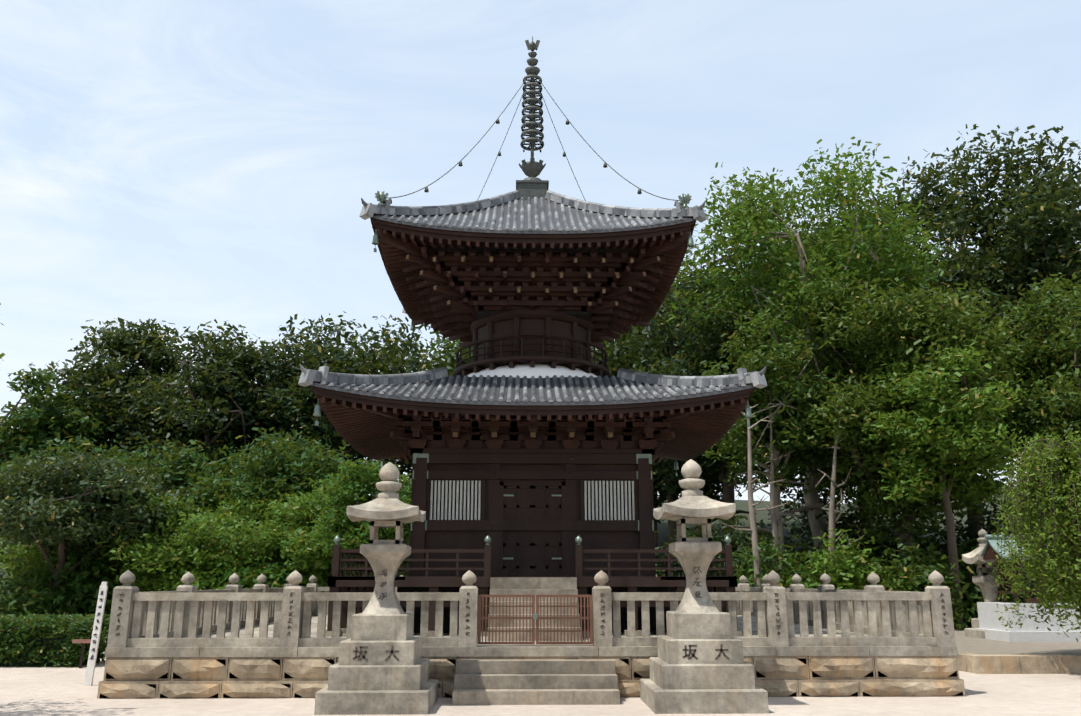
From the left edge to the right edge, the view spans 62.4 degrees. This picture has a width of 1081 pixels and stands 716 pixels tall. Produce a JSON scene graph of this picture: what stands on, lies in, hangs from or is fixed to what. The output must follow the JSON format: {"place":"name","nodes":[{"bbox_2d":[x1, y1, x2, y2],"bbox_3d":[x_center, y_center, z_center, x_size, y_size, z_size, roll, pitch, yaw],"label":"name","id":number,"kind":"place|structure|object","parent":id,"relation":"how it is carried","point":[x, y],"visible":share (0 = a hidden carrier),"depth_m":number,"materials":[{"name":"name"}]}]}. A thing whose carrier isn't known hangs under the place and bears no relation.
{"place":"outdoors","nodes":[
{"label":"outdoors","id":0,"kind":"place"},
{"bbox_2d":[0,487,1061,616],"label":"hill terrain","id":1,"kind":"structure","parent":0,"point":[743,505],"depth_m":66.05,"materials":[{"name":"green plant"}]},
{"bbox_2d":[0,637,1080,715],"bbox_3d":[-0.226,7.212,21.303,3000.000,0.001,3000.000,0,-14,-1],"label":"ground","id":2,"kind":"structure","parent":0,"point":[45,691],"depth_m":13.65,"materials":[{"name":"beige sand"}]},
{"bbox_2d":[0,612,109,667],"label":"hedge","id":3,"kind":"object","parent":2,"relation":"on","point":[36,640],"visible":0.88,"depth_m":19.68,"materials":[{"name":"green plant"}]},
{"bbox_2d":[0,367,110,595],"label":"tree","id":4,"kind":"object","parent":2,"relation":"on","point":[35,430],"visible":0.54,"depth_m":47.24,"materials":[{"name":"green plant"}]},
{"bbox_2d":[0,547,116,623],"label":"bush","id":5,"kind":"object","parent":2,"relation":"on","point":[75,598],"visible":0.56,"depth_m":32.20,"materials":[{"name":"green plant"}]},
{"bbox_2d":[0,431,142,567],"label":"tree","id":6,"kind":"object","parent":2,"relation":"on","point":[80,448],"visible":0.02,"depth_m":39.95,"materials":[{"name":"green plant"}]},
{"bbox_2d":[0,531,152,609],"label":"bush","id":7,"kind":"object","parent":2,"relation":"on","point":[22,552],"visible":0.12,"depth_m":34.30,"materials":[{"name":"green plant"}]},
{"bbox_2d":[72,638,90,667],"bbox_3d":[-9.938,6.400,19.327,0.440,0.620,0.070,0,-14,-1],"label":"bench","id":8,"kind":"object","parent":2,"relation":"on","point":[83,641],"visible":0.82,"depth_m":19.35,"materials":[{"name":"brown wood"}]},
{"bbox_2d":[84,582,107,685],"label":"white sign boards","id":9,"kind":"object","parent":2,"relation":"on","point":[95,638],"visible":0.62,"depth_m":16.32,"materials":[{"name":"paint"}]},
{"bbox_2d":[0,449,205,610],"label":"tree","id":10,"kind":"object","parent":2,"relation":"on","point":[84,504],"visible":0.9,"depth_m":32.34,"materials":[{"name":"green plant"}]},
{"bbox_2d":[29,317,194,464],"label":"tree","id":11,"kind":"object","parent":2,"relation":"on","point":[109,383],"visible":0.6,"depth_m":51.39,"materials":[{"name":"green plant"}]},
{"bbox_2d":[77,553,185,617],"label":"bush","id":12,"kind":"object","parent":2,"relation":"on","point":[106,609],"visible":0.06,"depth_m":33.28,"materials":[{"name":"green plant"}]},
{"bbox_2d":[70,437,243,551],"bbox_3d":[-16.974,7.701,39.464,8.218,8.094,8.140,0,-14,-1],"label":"tree","id":13,"kind":"object","parent":2,"relation":"on","point":[174,473],"visible":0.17,"depth_m":39.31,"materials":[{"name":"green plant"}]},
{"bbox_2d":[106,354,257,476],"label":"tree","id":14,"kind":"object","parent":2,"relation":"on","point":[186,386],"depth_m":69.85,"materials":[{"name":"green plant"}]},
{"bbox_2d":[95,492,291,591],"bbox_3d":[-13.106,7.946,34.401,7.577,5.226,7.670,0,-14,-1],"label":"bush","id":15,"kind":"object","parent":2,"relation":"on","point":[191,550],"visible":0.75,"depth_m":32.73,"materials":[{"name":"green plant"}]},
{"bbox_2d":[106,319,311,514],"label":"tree","id":16,"kind":"object","parent":2,"relation":"on","point":[206,409],"visible":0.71,"depth_m":48.30,"materials":[{"name":"green plant"}]},
{"bbox_2d":[193,557,313,589],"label":"bush","id":17,"kind":"object","parent":2,"relation":"on","point":[248,575],"visible":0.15,"depth_m":31.49,"materials":[{"name":"green plant"}]},
{"bbox_2d":[179,427,379,566],"bbox_3d":[-11.027,7.186,38.588,8.523,8.664,7.601,0,-14,-1],"label":"tree","id":18,"kind":"object","parent":2,"relation":"on","point":[283,476],"visible":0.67,"depth_m":37.01,"materials":[{"name":"green plant"}]},
{"bbox_2d":[230,477,409,591],"bbox_3d":[-7.771,7.431,33.279,6.554,5.599,6.854,0,-14,-1],"label":"bush","id":19,"kind":"object","parent":2,"relation":"on","point":[296,541],"visible":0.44,"depth_m":32.01,"materials":[{"name":"green plant"}]},
{"bbox_2d":[233,311,454,496],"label":"tree","id":20,"kind":"object","parent":2,"relation":"on","point":[316,356],"visible":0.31,"depth_m":51.20,"materials":[{"name":"green plant"}]},
{"bbox_2d":[312,458,411,575],"bbox_3d":[-5.559,6.524,30.718,4.365,6.110,4.861,0,-14,-1],"label":"tree","id":21,"kind":"object","parent":2,"relation":"on","point":[368,477],"visible":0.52,"depth_m":29.97,"materials":[{"name":"green plant"}]},
{"bbox_2d":[314,462,437,714],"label":"stone lantern","id":22,"kind":"object","parent":2,"relation":"on","point":[381,667],"visible":1,"depth_m":13.21,"materials":[{"name":"stone"}]},
{"bbox_2d":[400,331,472,478],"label":"tree","id":23,"kind":"object","parent":2,"relation":"on","point":[453,349],"visible":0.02,"depth_m":55.86,"materials":[{"name":"green plant"}]},
{"bbox_2d":[97,570,964,704],"bbox_3d":[-0.217,6.161,21.150,14.250,2.065,15.055,0,-14,-1],"label":"stone fence","id":24,"kind":"object","parent":2,"relation":"on","point":[187,639],"visible":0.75,"depth_m":14.73,"materials":[{"name":"stone"}]},
{"bbox_2d":[298,36,767,640],"bbox_3d":[-0.196,-1.373,23.110,9.559,15.974,10.252,0,-14,-1],"label":"pagoda","id":25,"kind":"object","parent":24,"relation":"on","point":[532,440],"visible":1,"depth_m":19.86,"materials":[{"name":"brown wood"}]},
{"bbox_2d":[477,595,593,644],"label":"gate","id":26,"kind":"structure","parent":24,"relation":"on","point":[589,606],"depth_m":14.92,"materials":[{"name":"brown wood"}]},
{"bbox_2d":[654,530,675,575],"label":"bush","id":27,"kind":"object","parent":2,"relation":"on","point":[656,554],"visible":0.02,"depth_m":41.83,"materials":[{"name":"green plant"}]},
{"bbox_2d":[591,277,740,575],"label":"tree","id":28,"kind":"object","parent":2,"relation":"on","point":[625,361],"visible":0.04,"depth_m":51.34,"materials":[{"name":"green plant"}]},
{"bbox_2d":[591,268,746,555],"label":"tree","id":29,"kind":"object","parent":2,"relation":"on","point":[656,501],"depth_m":55.41,"materials":[{"name":"green plant"}]},
{"bbox_2d":[640,459,768,713],"bbox_3d":[2.428,3.447,13.947,1.625,3.747,1.625,0,-14,-1],"label":"stone lantern","id":30,"kind":"object","parent":2,"relation":"on","point":[698,665],"visible":1,"depth_m":13.34,"materials":[{"name":"stone"}]},
{"bbox_2d":[656,531,765,582],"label":"bush","id":31,"kind":"object","parent":2,"relation":"on","point":[736,556],"visible":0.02,"depth_m":33.11,"materials":[{"name":"green plant"}]},
{"bbox_2d":[630,258,816,535],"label":"tree","id":32,"kind":"object","parent":2,"relation":"on","point":[689,353],"visible":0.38,"depth_m":44.04,"materials":[{"name":"green plant"}]},
{"bbox_2d":[657,515,799,575],"bbox_3d":[8.610,9.786,39.541,7.111,5.654,7.013,0,-14,-1],"label":"bush","id":33,"kind":"object","parent":2,"relation":"on","point":[720,538],"visible":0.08,"depth_m":38.20,"materials":[{"name":"green plant"}]},
{"bbox_2d":[720,368,786,586],"bbox_3d":[7.532,4.936,31.896,2.527,9.571,1.512,6,-15,-24],"label":"dead tree","id":34,"kind":"object","parent":2,"relation":"on","point":[754,538],"visible":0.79,"depth_m":31.77,"materials":[{"name":"grey wood"}]},
{"bbox_2d":[736,396,787,575],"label":"dead tree","id":35,"kind":"object","parent":2,"relation":"on","point":[774,522],"visible":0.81,"depth_m":33.18,"materials":[{"name":"grey wood"}]},
{"bbox_2d":[713,523,826,586],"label":"bush","id":36,"kind":"object","parent":2,"relation":"on","point":[805,545],"visible":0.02,"depth_m":34.65,"materials":[{"name":"green plant"}]},
{"bbox_2d":[699,306,856,567],"bbox_3d":[9.167,4.363,34.615,6.116,12.239,5.824,0,-14,-1],"label":"tree","id":37,"kind":"object","parent":2,"relation":"on","point":[789,423],"visible":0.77,"depth_m":34.03,"materials":[{"name":"green plant"}]},
{"bbox_2d":[733,535,852,589],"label":"bush","id":38,"kind":"object","parent":2,"relation":"on","point":[786,570],"visible":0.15,"depth_m":31.21,"materials":[{"name":"green plant"}]},
{"bbox_2d":[694,215,891,520],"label":"tree","id":39,"kind":"object","parent":2,"relation":"on","point":[799,494],"depth_m":56.13,"materials":[{"name":"green plant"}]},
{"bbox_2d":[665,136,960,557],"bbox_3d":[11.477,1.096,38.524,11.742,20.516,11.094,0,-14,-1],"label":"tall tree","id":40,"kind":"object","parent":2,"relation":"on","point":[818,264],"visible":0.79,"depth_m":37.60,"materials":[{"name":"green plant"}]},
{"bbox_2d":[729,188,927,541],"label":"tree","id":41,"kind":"object","parent":2,"relation":"on","point":[817,232],"visible":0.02,"depth_m":48.07,"materials":[{"name":"green plant"}]},
{"bbox_2d":[815,394,864,564],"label":"dead tree","id":42,"kind":"object","parent":2,"relation":"on","point":[833,520],"visible":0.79,"depth_m":31.68,"materials":[{"name":"grey wood"}]},
{"bbox_2d":[781,497,927,573],"bbox_3d":[12.581,8.951,37.250,6.668,6.431,7.025,0,-14,-1],"label":"bush","id":43,"kind":"object","parent":2,"relation":"on","point":[848,522],"visible":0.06,"depth_m":37.37,"materials":[{"name":"green plant"}]},
{"bbox_2d":[777,528,933,591],"bbox_3d":[10.562,8.217,31.306,5.910,4.328,5.865,0,-14,-1],"label":"bush","id":44,"kind":"object","parent":2,"relation":"on","point":[848,562],"visible":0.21,"depth_m":30.31,"materials":[{"name":"green plant"}]},
{"bbox_2d":[785,277,1035,574],"bbox_3d":[14.005,3.556,33.986,8.878,13.532,8.869,0,-14,-1],"label":"tree","id":45,"kind":"object","parent":2,"relation":"on","point":[924,319],"visible":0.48,"depth_m":32.74,"materials":[{"name":"green plant"}]},
{"bbox_2d":[847,537,983,630],"bbox_3d":[12.741,8.092,30.642,5.257,3.914,5.223,0,-14,-1],"label":"bush","id":46,"kind":"object","parent":2,"relation":"on","point":[923,570],"visible":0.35,"depth_m":29.64,"materials":[{"name":"green plant"}]},
{"bbox_2d":[844,513,992,570],"bbox_3d":[16.384,9.609,38.355,7.434,5.701,7.238,0,-14,-1],"label":"bush","id":47,"kind":"object","parent":2,"relation":"on","point":[933,540],"visible":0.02,"depth_m":37.70,"materials":[{"name":"green plant"}]},
{"bbox_2d":[861,346,1026,628],"bbox_3d":[13.648,4.528,30.375,5.061,9.823,5.324,0,-14,-1],"label":"tree","id":48,"kind":"object","parent":2,"relation":"on","point":[942,441],"visible":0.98,"depth_m":29.84,"materials":[{"name":"green plant"}]},
{"bbox_2d":[854,149,1061,543],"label":"tree","id":49,"kind":"object","parent":2,"relation":"on","point":[926,190],"visible":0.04,"depth_m":46.40,"materials":[{"name":"green plant"}]},
{"bbox_2d":[891,124,1080,456],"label":"tree","id":50,"kind":"object","parent":2,"relation":"on","point":[1034,205],"visible":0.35,"depth_m":39.99,"materials":[{"name":"green plant"}]},
{"bbox_2d":[937,500,1042,562],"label":"bush","id":51,"kind":"object","parent":2,"relation":"on","point":[975,525],"visible":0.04,"depth_m":37.59,"materials":[{"name":"green plant"}]},
{"bbox_2d":[939,538,1058,625],"bbox_3d":[15.376,8.275,31.093,5.047,3.994,5.380,0,-14,-1],"label":"bush","id":52,"kind":"object","parent":2,"relation":"on","point":[967,574],"visible":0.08,"depth_m":30.38,"materials":[{"name":"green plant"}]},
{"bbox_2d":[981,526,1052,599],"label":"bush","id":53,"kind":"object","parent":2,"relation":"on","point":[1008,531],"depth_m":33.74,"materials":[{"name":"green plant"}]},
{"bbox_2d":[954,625,1080,673],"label":"stone platform","id":54,"kind":"structure","parent":2,"relation":"on","point":[981,656],"depth_m":18.36,"materials":[{"name":"stone"}]},
{"bbox_2d":[962,529,1007,638],"bbox_3d":[12.653,6.336,25.193,1.125,2.981,1.125,0,-14,-1],"label":"stone lantern","id":55,"kind":"object","parent":54,"relation":"on","point":[984,579],"visible":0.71,"depth_m":25.09,"materials":[{"name":"stone"}]},
{"bbox_2d":[974,535,1080,641],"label":"shrine","id":56,"kind":"object","parent":54,"relation":"on","point":[991,625],"visible":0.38,"depth_m":23.42,"materials":[{"name":"stone"}]},
{"bbox_2d":[980,270,1080,470],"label":"tree","id":57,"kind":"object","parent":2,"relation":"on","point":[1049,406],"visible":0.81,"depth_m":33.76,"materials":[{"name":"green plant"}]},
{"bbox_2d":[988,429,1080,641],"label":"weeping tree","id":58,"kind":"object","parent":2,"relation":"on","point":[1050,479],"visible":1,"depth_m":18.48,"materials":[{"name":"green plant"}]},
{"bbox_2d":[1019,548,1080,616],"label":"bush","id":59,"kind":"object","parent":2,"relation":"on","point":[1057,595],"visible":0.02,"depth_m":30.68,"materials":[{"name":"green plant"}]},
{"bbox_2d":[0,0,1080,503],"label":"sky","id":60,"kind":"structure","parent":0,"point":[183,163],"materials":[{"name":"blue"}]}
]}

